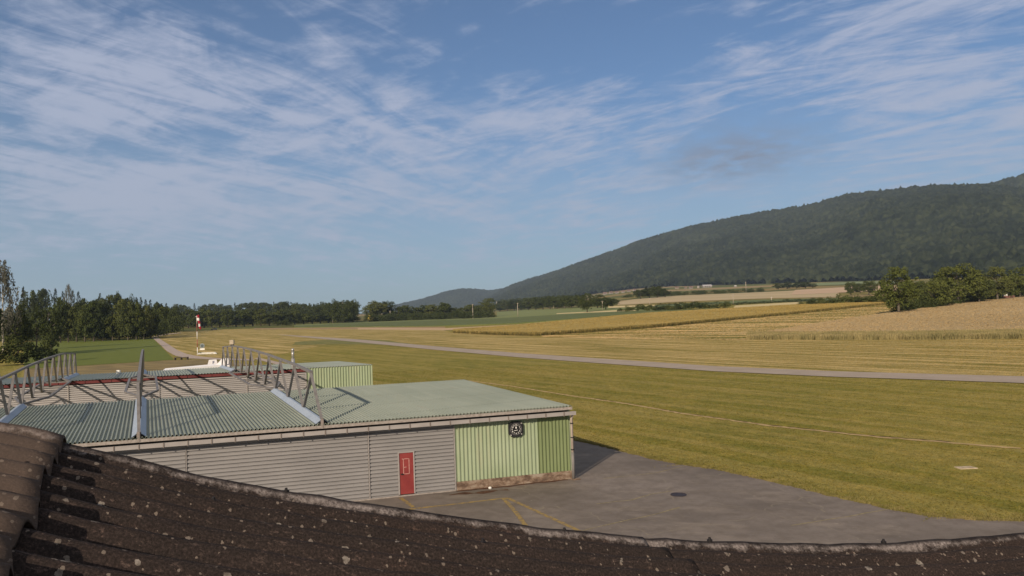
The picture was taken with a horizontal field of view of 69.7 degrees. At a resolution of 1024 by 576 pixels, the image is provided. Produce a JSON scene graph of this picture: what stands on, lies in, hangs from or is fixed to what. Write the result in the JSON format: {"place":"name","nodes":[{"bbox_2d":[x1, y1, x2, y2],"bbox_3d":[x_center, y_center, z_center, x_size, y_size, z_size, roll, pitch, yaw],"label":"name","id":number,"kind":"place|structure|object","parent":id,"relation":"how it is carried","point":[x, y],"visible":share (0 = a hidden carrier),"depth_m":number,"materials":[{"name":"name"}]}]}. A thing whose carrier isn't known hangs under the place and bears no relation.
{"place":"outdoors","nodes":[
{"label":"outdoors","id":0,"kind":"place"},
{"bbox_2d":[24,339,173,367],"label":"green field","id":1,"kind":"structure","parent":0,"point":[91,352],"depth_m":220.56,"materials":[{"name":"green plant"}]},
{"bbox_2d":[32,337,59,360],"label":"bush","id":2,"kind":"object","parent":1,"relation":"on","point":[47,344],"visible":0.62,"depth_m":171.74,"materials":[{"name":"green plant"}]},
{"bbox_2d":[24,359,251,376],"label":"dry bank","id":3,"kind":"structure","parent":0,"point":[127,367],"depth_m":142.96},
{"bbox_2d":[153,338,253,360],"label":"path","id":4,"kind":"structure","parent":0,"point":[169,348],"depth_m":198.85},
{"bbox_2d":[159,329,332,359],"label":"mown meadow","id":5,"kind":"structure","parent":0,"point":[217,340],"depth_m":268.99,"materials":[{"name":"plant"}]},
{"bbox_2d":[294,317,496,325],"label":"green field","id":6,"kind":"structure","parent":0,"point":[399,321],"depth_m":695.80,"materials":[{"name":"green plant"}]},
{"bbox_2d":[294,308,714,327],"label":"green field","id":7,"kind":"structure","parent":0,"point":[493,321],"depth_m":463.18,"materials":[{"name":"green plant"}]},
{"bbox_2d":[0,276,1023,520],"bbox_3d":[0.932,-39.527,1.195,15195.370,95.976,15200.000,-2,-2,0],"label":"ground","id":8,"kind":"structure","parent":0,"point":[386,360],"depth_m":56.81,"materials":[{"name":"green plant"}]},
{"bbox_2d":[0,260,24,351],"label":"birch tree","id":9,"kind":"object","parent":8,"relation":"on","point":[5,274],"visible":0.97,"depth_m":210.39,"materials":[{"name":"green plant"}]},
{"bbox_2d":[0,341,29,363],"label":"bush","id":10,"kind":"object","parent":8,"relation":"on","point":[10,348],"visible":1,"depth_m":163.81,"materials":[{"name":"green plant"}]},
{"bbox_2d":[3,304,35,352],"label":"leafy tree","id":11,"kind":"object","parent":8,"relation":"on","point":[22,334],"visible":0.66,"depth_m":214.49,"materials":[{"name":"green plant"}]},
{"bbox_2d":[18,290,36,323],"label":"leafy tree","id":12,"kind":"object","parent":8,"relation":"on","point":[27,307],"visible":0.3,"depth_m":573.36,"materials":[{"name":"green plant"}]},
{"bbox_2d":[15,342,48,363],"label":"bush","id":13,"kind":"object","parent":8,"relation":"on","point":[36,353],"visible":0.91,"depth_m":166.69,"materials":[{"name":"green plant"}]},
{"bbox_2d":[24,303,46,344],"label":"leafy tree","id":14,"kind":"object","parent":8,"relation":"on","point":[36,315],"visible":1,"depth_m":216.11,"materials":[{"name":"green plant"}]},
{"bbox_2d":[25,288,51,322],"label":"leafy tree","id":15,"kind":"object","parent":8,"relation":"on","point":[42,292],"visible":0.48,"depth_m":569.72,"materials":[{"name":"green plant"}]},
{"bbox_2d":[37,308,64,348],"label":"leafy tree","id":16,"kind":"object","parent":8,"relation":"on","point":[52,331],"visible":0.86,"depth_m":262.44,"materials":[{"name":"green plant"}]},
{"bbox_2d":[47,297,70,342],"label":"leafy tree","id":17,"kind":"object","parent":8,"relation":"on","point":[60,305],"visible":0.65,"depth_m":344.69,"materials":[{"name":"green plant"}]},
{"bbox_2d":[58,305,75,341],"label":"leafy tree","id":18,"kind":"object","parent":8,"relation":"on","point":[69,332],"visible":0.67,"depth_m":345.65,"materials":[{"name":"green plant"}]},
{"bbox_2d":[63,284,74,306],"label":"birch tree","id":19,"kind":"object","parent":8,"relation":"on","point":[69,294],"visible":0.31,"depth_m":477.14,"materials":[{"name":"green plant"}]},
{"bbox_2d":[66,301,82,341],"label":"leafy tree","id":20,"kind":"object","parent":8,"relation":"on","point":[78,305],"visible":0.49,"depth_m":347.62,"materials":[{"name":"green plant"}]},
{"bbox_2d":[73,304,94,341],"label":"leafy tree","id":21,"kind":"object","parent":8,"relation":"on","point":[80,314],"visible":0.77,"depth_m":343.49,"materials":[{"name":"green plant"}]},
{"bbox_2d":[0,314,186,341],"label":"undergrowth","id":22,"kind":"object","parent":8,"relation":"on","point":[163,328],"visible":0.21,"depth_m":384.35,"materials":[{"name":"green plant"}]},
{"bbox_2d":[80,301,106,340],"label":"leafy tree","id":23,"kind":"object","parent":8,"relation":"on","point":[92,321],"visible":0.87,"depth_m":343.90,"materials":[{"name":"green plant"}]},
{"bbox_2d":[90,302,113,340],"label":"leafy tree","id":24,"kind":"object","parent":8,"relation":"on","point":[107,315],"visible":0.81,"depth_m":346.79,"materials":[{"name":"green plant"}]},
{"bbox_2d":[102,314,120,340],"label":"leafy tree","id":25,"kind":"object","parent":8,"relation":"on","point":[109,329],"visible":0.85,"depth_m":347.91,"materials":[{"name":"green plant"}]},
{"bbox_2d":[106,299,126,339],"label":"leafy tree","id":26,"kind":"object","parent":8,"relation":"on","point":[116,307],"visible":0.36,"depth_m":351.11,"materials":[{"name":"green plant"}]},
{"bbox_2d":[116,300,135,339],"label":"leafy tree","id":27,"kind":"object","parent":8,"relation":"on","point":[122,321],"visible":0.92,"depth_m":345.87,"materials":[{"name":"green plant"}]},
{"bbox_2d":[124,302,146,339],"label":"leafy tree","id":28,"kind":"object","parent":8,"relation":"on","point":[139,322],"visible":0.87,"depth_m":347.99,"materials":[{"name":"green plant"}]},
{"bbox_2d":[134,304,155,338],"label":"leafy tree","id":29,"kind":"object","parent":8,"relation":"on","point":[149,318],"visible":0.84,"depth_m":351.55,"materials":[{"name":"green plant"}]},
{"bbox_2d":[145,305,160,338],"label":"leafy tree","id":30,"kind":"object","parent":8,"relation":"on","point":[156,320],"visible":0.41,"depth_m":362.77,"materials":[{"name":"green plant"}]},
{"bbox_2d":[0,361,372,408],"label":"hangar","id":31,"kind":"structure","parent":8,"relation":"on","point":[97,388],"depth_m":65.13,"materials":[{"name":"metal"}]},
{"bbox_2d":[0,386,67,408],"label":"sliding door","id":32,"kind":"structure","parent":31,"relation":"in","point":[61,397],"depth_m":61.40,"materials":[{"name":"beige metal"}]},
{"bbox_2d":[69,382,158,404],"bbox_3d":[-34.000,9.848,62.907,6.934,3.410,0.079,-1,-2,-16],"label":"sliding door","id":33,"kind":"structure","parent":31,"relation":"in","point":[110,392],"depth_m":62.73,"materials":[{"name":"beige metal"}]},
{"bbox_2d":[159,377,246,398],"bbox_3d":[-27.186,9.670,64.894,7.134,3.410,0.079,-1,-2,-16],"label":"sliding door","id":34,"kind":"structure","parent":31,"relation":"in","point":[181,388],"depth_m":64.87,"materials":[{"name":"beige metal"}]},
{"bbox_2d":[247,373,305,392],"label":"sliding door","id":35,"kind":"structure","parent":31,"relation":"in","point":[301,378],"depth_m":66.71,"materials":[{"name":"beige metal"}]},
{"bbox_2d":[187,310,204,327],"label":"leafy tree","id":36,"kind":"object","parent":8,"relation":"on","point":[191,318],"visible":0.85,"depth_m":678.30,"materials":[{"name":"green plant"}]},
{"bbox_2d":[164,358,229,369],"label":"light aircraft","id":37,"kind":"object","parent":8,"relation":"on","point":[218,364],"visible":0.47,"depth_m":85.41,"materials":[{"name":"white metal"}]},
{"bbox_2d":[203,310,219,327],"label":"leafy tree","id":38,"kind":"object","parent":8,"relation":"on","point":[210,318],"visible":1,"depth_m":670.27,"materials":[{"name":"green plant"}]},
{"bbox_2d":[219,308,235,327],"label":"leafy tree","id":39,"kind":"object","parent":8,"relation":"on","point":[226,320],"visible":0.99,"depth_m":661.83,"materials":[{"name":"green plant"}]},
{"bbox_2d":[226,311,243,326],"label":"leafy tree","id":40,"kind":"object","parent":8,"relation":"on","point":[237,314],"visible":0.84,"depth_m":669.57,"materials":[{"name":"green plant"}]},
{"bbox_2d":[237,309,251,326],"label":"leafy tree","id":41,"kind":"object","parent":8,"relation":"on","point":[246,312],"visible":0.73,"depth_m":677.83,"materials":[{"name":"green plant"}]},
{"bbox_2d":[252,309,267,325],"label":"leafy tree","id":42,"kind":"object","parent":8,"relation":"on","point":[256,317],"visible":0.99,"depth_m":667.89,"materials":[{"name":"green plant"}]},
{"bbox_2d":[261,313,280,325],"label":"leafy tree","id":43,"kind":"object","parent":8,"relation":"on","point":[270,319],"visible":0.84,"depth_m":674.00,"materials":[{"name":"green plant"}]},
{"bbox_2d":[184,316,360,327],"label":"undergrowth","id":44,"kind":"object","parent":8,"relation":"on","point":[272,323],"visible":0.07,"depth_m":753.11,"materials":[{"name":"green plant"}]},
{"bbox_2d":[188,299,360,320],"bbox_3d":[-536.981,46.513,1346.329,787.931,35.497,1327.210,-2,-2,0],"label":"forest","id":45,"kind":"object","parent":8,"relation":"on","point":[346,308],"visible":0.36,"depth_m":701.95,"materials":[{"name":"green plant"}]},
{"bbox_2d":[0,379,580,500],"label":"hangar","id":46,"kind":"structure","parent":8,"relation":"on","point":[394,440],"depth_m":34.94,"materials":[{"name":"metal"}]},
{"bbox_2d":[0,353,78,422],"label":"roof truss","id":47,"kind":"object","parent":46,"relation":"on","point":[9,416],"visible":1,"depth_m":46.24,"materials":[{"name":"grey metal"}]},
{"bbox_2d":[124,349,158,441],"bbox_3d":[-26.929,6.178,53.532,2.020,2.779,50.078,-1,-2,-26],"label":"roof truss","id":48,"kind":"object","parent":46,"relation":"on","point":[139,425],"visible":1,"depth_m":38.41,"materials":[{"name":"grey metal"}]},
{"bbox_2d":[109,446,185,470],"bbox_3d":[-22.859,8.573,29.228,18.274,3.120,0.079,-1,-2,-16],"label":"sliding door","id":49,"kind":"structure","parent":46,"relation":"in","point":[174,457],"depth_m":31.56,"materials":[{"name":"beige metal"}]},
{"bbox_2d":[220,345,327,427],"bbox_3d":[-19.693,5.989,55.642,2.020,2.779,50.078,-1,-2,-26],"label":"roof truss","id":50,"kind":"object","parent":46,"relation":"on","point":[301,408],"visible":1,"depth_m":44.47,"materials":[{"name":"grey metal"}]},
{"bbox_2d":[187,431,368,500],"bbox_3d":[-10.341,8.245,32.878,7.723,3.120,0.079,-1,-2,-16],"label":"sliding door","id":51,"kind":"structure","parent":46,"relation":"in","point":[331,465],"depth_m":33.07,"materials":[{"name":"beige metal"}]},
{"bbox_2d":[397,451,415,494],"bbox_3d":[-4.935,8.639,34.395,0.782,1.967,0.103,-1,-2,-16],"label":"door","id":52,"kind":"structure","parent":46,"relation":"in","point":[406,461],"depth_m":34.40,"materials":[{"name":"red metal"}]},
{"bbox_2d":[369,425,454,497],"bbox_3d":[-4.678,8.097,34.530,3.985,3.120,0.079,-1,-2,-16],"label":"sliding door","id":53,"kind":"structure","parent":46,"relation":"in","point":[432,446],"depth_m":34.58,"materials":[{"name":"beige metal"}]},
{"bbox_2d":[508,421,522,436],"bbox_3d":[0.183,6.879,35.873,0.740,0.740,0.170,-1,-2,-16],"label":"wall clock","id":54,"kind":"object","parent":46,"relation":"attached to","point":[515,428],"depth_m":35.81,"materials":[{"name":"white paint"}]},
{"bbox_2d":[286,310,303,324],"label":"leafy tree","id":55,"kind":"object","parent":8,"relation":"on","point":[298,314],"visible":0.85,"depth_m":696.84,"materials":[{"name":"green plant"}]},
{"bbox_2d":[254,327,444,328],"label":"dry verge","id":56,"kind":"structure","parent":8,"relation":"on","point":[348,327],"depth_m":461.35,"materials":[{"name":"beige plant"}]},
{"bbox_2d":[360,304,378,321],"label":"leafy tree","id":57,"kind":"object","parent":8,"relation":"on","point":[368,311],"visible":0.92,"depth_m":740.89,"materials":[{"name":"green plant"}]},
{"bbox_2d":[367,300,388,314],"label":"leafy tree","id":58,"kind":"object","parent":8,"relation":"on","point":[382,309],"visible":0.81,"depth_m":751.64,"materials":[{"name":"green plant"}]},
{"bbox_2d":[363,309,495,320],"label":"undergrowth","id":59,"kind":"object","parent":8,"relation":"on","point":[432,315],"visible":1,"depth_m":724.06,"materials":[{"name":"green plant"}]},
{"bbox_2d":[437,302,451,313],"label":"leafy tree","id":60,"kind":"object","parent":8,"relation":"on","point":[443,307],"visible":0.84,"depth_m":758.71,"materials":[{"name":"green plant"}]},
{"bbox_2d":[358,321,549,329],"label":"dry verge","id":61,"kind":"structure","parent":8,"relation":"on","point":[424,328],"depth_m":372.95,"materials":[{"name":"plant"}]},
{"bbox_2d":[478,298,496,313],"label":"leafy tree","id":62,"kind":"object","parent":8,"relation":"on","point":[489,305],"visible":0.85,"depth_m":727.04,"materials":[{"name":"green plant"}]},
{"bbox_2d":[0,422,1023,575],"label":"outbuilding","id":63,"kind":"structure","parent":8,"relation":"on","point":[66,509],"depth_m":2.03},
{"bbox_2d":[578,293,594,311],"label":"leafy tree","id":64,"kind":"object","parent":8,"relation":"on","point":[586,304],"visible":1,"depth_m":511.07,"materials":[{"name":"green plant"}]},
{"bbox_2d":[597,297,614,309],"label":"leafy tree","id":65,"kind":"object","parent":8,"relation":"on","point":[607,301],"visible":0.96,"depth_m":539.43,"materials":[{"name":"green plant"}]},
{"bbox_2d":[278,334,1023,382],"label":"runway","id":66,"kind":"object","parent":8,"relation":"on","point":[994,378],"visible":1,"depth_m":93.50,"materials":[{"name":"grey asphalt"}]},
{"bbox_2d":[293,339,408,344],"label":"turf patch","id":67,"kind":"object","parent":66,"relation":"on","point":[316,342],"visible":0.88,"depth_m":232.72,"materials":[{"name":"green plant"}]},
{"bbox_2d":[648,286,665,297],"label":"leafy tree","id":68,"kind":"object","parent":8,"relation":"on","point":[656,291],"visible":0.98,"depth_m":876.00,"materials":[{"name":"green plant"}]},
{"bbox_2d":[355,441,1023,543],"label":"apron","id":69,"kind":"object","parent":8,"relation":"on","point":[715,505],"visible":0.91,"depth_m":30.74,"materials":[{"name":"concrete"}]},
{"bbox_2d":[411,497,507,508],"bbox_3d":[-2.772,9.581,32.531,5.444,0.001,0.218,-1,-2,-18],"label":"yellow marking","id":70,"kind":"object","parent":69,"relation":"on","point":[459,503],"visible":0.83,"depth_m":32.66,"materials":[{"name":"paint"}]},
{"bbox_2d":[458,479,567,490],"bbox_3d":[0.072,9.576,35.697,5.638,0.001,0.517,-2,-2,-16],"label":"moss strip","id":71,"kind":"object","parent":69,"relation":"on","point":[513,485],"visible":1,"depth_m":35.64,"materials":[{"name":"green plant"}]},
{"bbox_2d":[502,499,527,525],"bbox_3d":[0.237,9.404,30.411,0.258,0.001,5.629,-2,-2,-12],"label":"yellow marking","id":72,"kind":"object","parent":69,"relation":"on","point":[517,514],"visible":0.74,"depth_m":30.85,"materials":[{"name":"paint"}]},
{"bbox_2d":[506,498,580,530],"bbox_3d":[1.473,9.355,30.126,0.227,0.001,7.117,-1,-2,-27],"label":"yellow marking","id":73,"kind":"object","parent":69,"relation":"on","point":[550,517],"visible":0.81,"depth_m":30.27,"materials":[{"name":"paint"}]},
{"bbox_2d":[624,287,764,297],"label":"woods","id":74,"kind":"object","parent":8,"relation":"on","point":[699,292],"visible":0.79,"depth_m":965.38,"materials":[{"name":"green plant"}]},
{"bbox_2d":[658,297,818,304],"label":"undergrowth","id":75,"kind":"object","parent":8,"relation":"on","point":[788,300],"visible":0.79,"depth_m":477.96,"materials":[{"name":"green plant"}]},
{"bbox_2d":[474,381,1020,448],"bbox_3d":[9.955,10.094,64.507,3.423,0.001,60.495,-1,-2,-33],"label":"trench line","id":76,"kind":"object","parent":8,"relation":"on","point":[771,425],"visible":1,"depth_m":49.75,"materials":[{"name":"plant"}]},
{"bbox_2d":[734,302,798,307],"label":"straw strip","id":77,"kind":"object","parent":8,"relation":"on","point":[771,304],"visible":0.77,"depth_m":424.87,"materials":[{"name":"beige plant"}]},
{"bbox_2d":[601,399,949,441],"bbox_3d":[15.823,9.602,54.915,2.123,0.001,31.314,-1,-2,-34],"label":"trench line","id":78,"kind":"object","parent":8,"relation":"on","point":[806,428],"visible":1,"depth_m":47.62,"materials":[{"name":"brown soil"}]},
{"bbox_2d":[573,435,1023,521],"bbox_3d":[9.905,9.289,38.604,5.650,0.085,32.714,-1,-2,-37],"label":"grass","id":79,"kind":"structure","parent":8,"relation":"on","point":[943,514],"depth_m":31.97,"materials":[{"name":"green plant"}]},
{"bbox_2d":[844,282,858,294],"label":"leafy tree","id":80,"kind":"object","parent":8,"relation":"on","point":[849,289],"visible":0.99,"depth_m":587.97,"materials":[{"name":"green plant"}]},
{"bbox_2d":[859,280,878,294],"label":"leafy tree","id":81,"kind":"object","parent":8,"relation":"on","point":[872,283],"visible":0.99,"depth_m":575.09,"materials":[{"name":"green plant"}]},
{"bbox_2d":[871,266,923,311],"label":"leafy tree","id":82,"kind":"object","parent":8,"relation":"on","point":[894,295],"visible":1,"depth_m":251.75,"materials":[{"name":"green plant"}]},
{"bbox_2d":[911,280,930,305],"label":"leafy tree","id":83,"kind":"object","parent":8,"relation":"on","point":[922,286],"visible":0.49,"depth_m":286.77,"materials":[{"name":"green plant"}]},
{"bbox_2d":[923,280,955,304],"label":"leafy tree","id":84,"kind":"object","parent":8,"relation":"on","point":[934,285],"visible":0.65,"depth_m":288.80,"materials":[{"name":"green plant"}]},
{"bbox_2d":[928,269,954,293],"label":"leafy tree","id":85,"kind":"object","parent":8,"relation":"on","point":[941,277],"visible":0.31,"depth_m":314.90,"materials":[{"name":"green plant"}]},
{"bbox_2d":[888,289,1023,311],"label":"undergrowth","id":86,"kind":"object","parent":8,"relation":"on","point":[912,305],"visible":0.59,"depth_m":288.57,"materials":[{"name":"green plant"}]},
{"bbox_2d":[932,263,985,299],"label":"leafy tree","id":87,"kind":"object","parent":8,"relation":"on","point":[973,277],"visible":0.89,"depth_m":309.02,"materials":[{"name":"green plant"}]},
{"bbox_2d":[967,278,997,301],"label":"leafy tree","id":88,"kind":"object","parent":8,"relation":"on","point":[989,285],"visible":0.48,"depth_m":315.33,"materials":[{"name":"green plant"}]},
{"bbox_2d":[982,266,1016,298],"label":"leafy tree","id":89,"kind":"object","parent":8,"relation":"on","point":[1004,281],"visible":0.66,"depth_m":334.23,"materials":[{"name":"green plant"}]},
{"bbox_2d":[1001,267,1023,296],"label":"leafy tree","id":90,"kind":"object","parent":8,"relation":"on","point":[1019,286],"visible":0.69,"depth_m":350.75,"materials":[{"name":"green plant"}]},
{"bbox_2d":[0,0,1023,312],"label":"sky","id":91,"kind":"structure","parent":0,"point":[183,152],"materials":[{"name":"blue"}]},
{"bbox_2d":[497,307,666,317],"bbox_3d":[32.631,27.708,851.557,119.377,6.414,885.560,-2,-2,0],"label":"green field","id":92,"kind":"structure","parent":0,"point":[525,313],"depth_m":664.91,"materials":[{"name":"green plant"}]},
{"bbox_2d":[254,329,1023,375],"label":"mown meadow","id":93,"kind":"structure","parent":0,"point":[500,343],"depth_m":129.21,"materials":[{"name":"plant"}]},
{"bbox_2d":[452,300,896,335],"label":"barley field","id":94,"kind":"structure","parent":0,"point":[517,329],"depth_m":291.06,"materials":[{"name":"plant"}]},
{"bbox_2d":[543,304,895,339],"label":"stubble field","id":95,"kind":"structure","parent":0,"point":[721,333],"depth_m":214.75,"materials":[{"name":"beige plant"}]},
{"bbox_2d":[618,290,838,304],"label":"tan field","id":96,"kind":"structure","parent":0,"point":[753,295],"depth_m":721.66,"materials":[{"name":"beige plant"}]},
{"bbox_2d":[636,298,837,307],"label":"green field","id":97,"kind":"structure","parent":0,"point":[747,301],"depth_m":534.58,"materials":[{"name":"green plant"}]},
{"bbox_2d":[581,272,1000,295],"bbox_3d":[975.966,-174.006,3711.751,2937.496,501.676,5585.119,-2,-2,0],"label":"mountain","id":98,"kind":"structure","parent":0,"point":[837,280],"depth_m":1893.79,"materials":[{"name":"plant"}]},
{"bbox_2d":[457,182,1023,308],"bbox_3d":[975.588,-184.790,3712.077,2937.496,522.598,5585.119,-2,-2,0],"label":"forest","id":99,"kind":"object","parent":98,"relation":"on","point":[922,231],"visible":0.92,"depth_m":2406.28,"materials":[{"name":"green plant"}]},
{"bbox_2d":[780,281,894,286],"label":"green field","id":100,"kind":"structure","parent":0,"point":[837,283],"depth_m":1411.20,"materials":[{"name":"plant"}]},
{"bbox_2d":[791,285,894,294],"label":"tan field","id":101,"kind":"structure","parent":0,"point":[824,290],"depth_m":824.75,"materials":[{"name":"beige plant"}]},
{"bbox_2d":[745,328,1023,339],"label":"grass","id":102,"kind":"structure","parent":0,"point":[940,335],"depth_m":146.57,"materials":[{"name":"plant"}]},
{"bbox_2d":[750,296,1023,337],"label":"wheat field","id":103,"kind":"structure","parent":0,"point":[957,318],"depth_m":194.18,"materials":[{"name":"beige plant"}]},
{"bbox_3d":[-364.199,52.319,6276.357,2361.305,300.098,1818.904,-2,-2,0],"label":"mountain","id":104,"kind":"structure","parent":0,"visible":0},
{"bbox_2d":[359,288,501,313],"bbox_3d":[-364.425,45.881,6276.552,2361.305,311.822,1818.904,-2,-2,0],"label":"forest","id":105,"kind":"object","parent":104,"relation":"on","point":[459,298],"visible":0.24,"depth_m":6423.48,"materials":[{"name":"green plant"}]},
{"bbox_3d":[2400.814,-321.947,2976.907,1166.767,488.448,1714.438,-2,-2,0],"label":"mountain","id":106,"kind":"structure","parent":0,"visible":0},
{"bbox_2d":[985,173,1023,187],"bbox_3d":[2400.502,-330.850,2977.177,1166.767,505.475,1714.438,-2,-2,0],"label":"forest","id":107,"kind":"object","parent":106,"relation":"on","point":[1016,181],"visible":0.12,"depth_m":3482.06,"materials":[{"name":"green plant"}]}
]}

